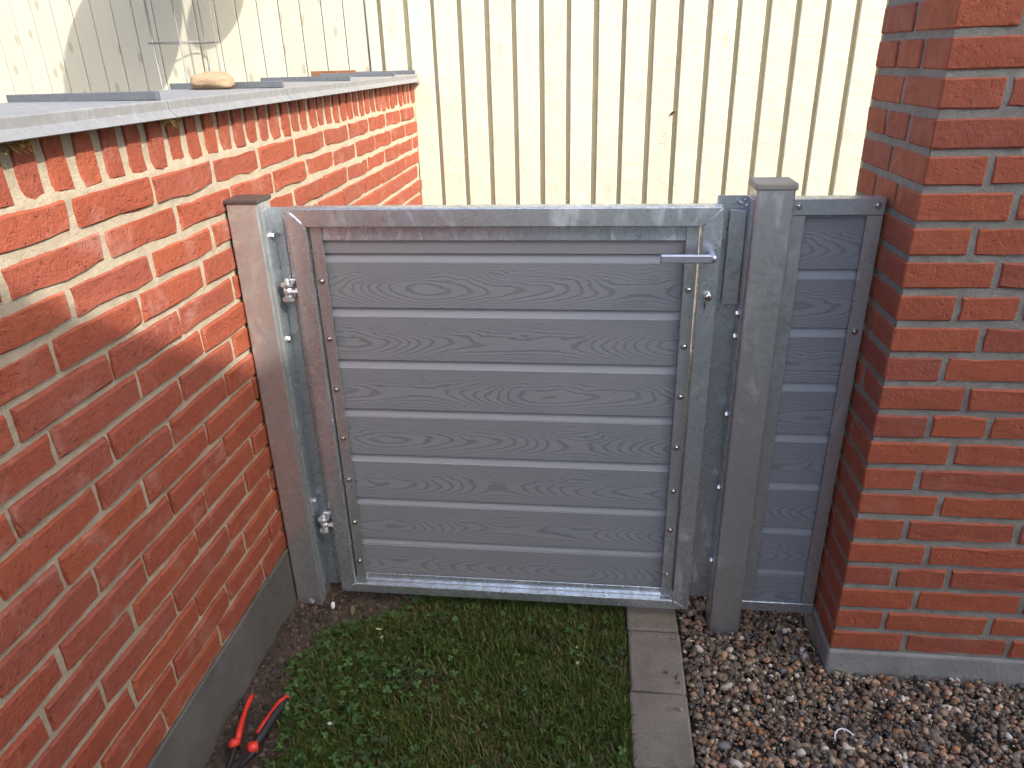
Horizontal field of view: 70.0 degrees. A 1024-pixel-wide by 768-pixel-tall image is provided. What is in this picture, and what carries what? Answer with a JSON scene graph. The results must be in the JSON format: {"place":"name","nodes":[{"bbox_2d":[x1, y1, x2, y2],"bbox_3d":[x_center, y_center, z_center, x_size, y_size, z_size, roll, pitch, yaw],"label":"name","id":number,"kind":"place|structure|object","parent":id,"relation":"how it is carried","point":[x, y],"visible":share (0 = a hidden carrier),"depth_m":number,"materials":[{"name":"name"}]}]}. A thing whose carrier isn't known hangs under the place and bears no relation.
{"place":"outdoors","nodes":[
{"label":"outdoors","id":0,"kind":"place"},
{"bbox_2d":[205,582,631,767],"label":"lawn soil","id":1,"kind":"structure","parent":0,"point":[267,698],"depth_m":1.90,"materials":[{"name":"brown soil"}]},
{"bbox_2d":[225,693,289,767],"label":"pliers","id":2,"kind":"object","parent":1,"relation":"on","point":[242,760],"visible":1,"depth_m":1.68,"materials":[{"name":"red plastic"}]},
{"bbox_2d":[350,605,354,614],"bbox_3d":[-0.456,0.647,2.092,0.013,0.006,0.030,4,52,-7],"label":"fallen leaf","id":3,"kind":"object","parent":1,"relation":"on","point":[352,609],"visible":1,"depth_m":2.09,"materials":[{"name":"plant"}]},
{"bbox_2d":[265,595,626,767],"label":"clover patch","id":4,"kind":"object","parent":1,"relation":"on","point":[361,739],"visible":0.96,"depth_m":1.82,"materials":[{"name":"green plant"}]},
{"bbox_2d":[376,0,888,348],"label":"board fence","id":5,"kind":"object","parent":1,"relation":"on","point":[608,101],"visible":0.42,"depth_m":3.28,"materials":[{"name":"wood"}]},
{"bbox_2d":[259,595,639,767],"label":"lawn grass","id":6,"kind":"structure","parent":0,"point":[546,665],"depth_m":1.82,"materials":[{"name":"green plant"}]},
{"bbox_2d":[626,587,694,767],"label":"edging path","id":7,"kind":"structure","parent":0,"point":[660,728],"depth_m":1.80,"materials":[{"name":"concrete"}]},
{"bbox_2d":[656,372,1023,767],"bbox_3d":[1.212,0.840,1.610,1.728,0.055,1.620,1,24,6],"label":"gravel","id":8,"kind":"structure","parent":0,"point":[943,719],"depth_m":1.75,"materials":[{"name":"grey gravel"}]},
{"bbox_2d":[689,177,798,640],"bbox_3d":[0.539,0.181,1.825,0.150,1.345,0.087,1,24,6],"label":"gate post","id":9,"kind":"object","parent":8,"relation":"on","point":[757,223],"visible":0.88,"depth_m":1.73,"materials":[{"name":"metal"}]},
{"bbox_2d":[741,195,886,612],"bbox_3d":[0.704,0.107,1.775,0.188,1.103,0.045,1,24,6],"label":"side panel","id":10,"kind":"object","parent":9,"relation":"attached to","point":[832,248],"visible":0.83,"depth_m":1.72,"materials":[{"name":"metal"}]},
{"bbox_2d":[834,728,853,738],"bbox_3d":[0.754,0.797,1.669,0.049,0.009,0.021,-6,24,-9],"label":"plastic strip","id":11,"kind":"object","parent":8,"relation":"on","point":[851,733],"visible":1,"depth_m":1.67,"materials":[{"name":"white plastic"}]},
{"label":"ground","id":12,"kind":"structure","parent":0,"visible":0},
{"bbox_2d":[143,0,220,89],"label":"wire cage","id":13,"kind":"object","parent":12,"relation":"on","point":[153,43],"visible":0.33,"depth_m":3.18,"materials":[{"name":"grey metal"}]},
{"bbox_2d":[0,0,382,102],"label":"plank wall","id":14,"kind":"structure","parent":12,"relation":"on","point":[65,46],"depth_m":3.40,"materials":[{"name":"beige wood"}]},
{"bbox_2d":[0,70,422,767],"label":"garden wall","id":15,"kind":"structure","parent":12,"relation":"on","point":[148,594],"depth_m":1.40,"materials":[{"name":"red brick"}]},
{"bbox_2d":[0,139,40,154],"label":"dry moss","id":16,"kind":"object","parent":15,"relation":"attached to","point":[21,143],"visible":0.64,"depth_m":1.06,"materials":[{"name":"plant"}]},
{"bbox_2d":[161,118,181,127],"bbox_3d":[-0.669,-0.519,1.443,0.032,0.030,0.081,1,24,6],"label":"dry moss","id":17,"kind":"object","parent":15,"relation":"attached to","point":[169,121],"visible":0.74,"depth_m":1.44,"materials":[{"name":"plant"}]},
{"bbox_2d":[190,71,234,89],"bbox_3d":[-0.782,-0.792,1.909,0.113,0.045,0.069,0,24,4],"label":"field stone","id":18,"kind":"object","parent":15,"relation":"on","point":[211,80],"visible":0.99,"depth_m":1.89,"materials":[{"name":"beige stone"}]},
{"bbox_2d":[311,70,355,75],"bbox_3d":[-0.780,-1.358,3.194,0.200,0.021,0.015,1,24,6],"label":"rusty strip","id":19,"kind":"object","parent":15,"relation":"on","point":[315,73],"visible":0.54,"depth_m":3.19,"materials":[{"name":"metal"}]},
{"bbox_2d":[223,194,340,604],"bbox_3d":[-0.560,0.169,1.956,0.156,1.316,0.081,1,24,6],"label":"gate post","id":20,"kind":"object","parent":12,"relation":"on","point":[261,241],"visible":0.83,"depth_m":1.87,"materials":[{"name":"metal"}]},
{"bbox_2d":[280,203,724,609],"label":"garden gate","id":21,"kind":"structure","parent":20,"relation":"attached to","point":[501,393],"depth_m":1.82,"materials":[{"name":"metal"}]},
{"bbox_2d":[800,0,1023,692],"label":"brick pillar","id":22,"kind":"structure","parent":12,"relation":"on","point":[921,572],"depth_m":1.55,"materials":[{"name":"brick"}]}
]}

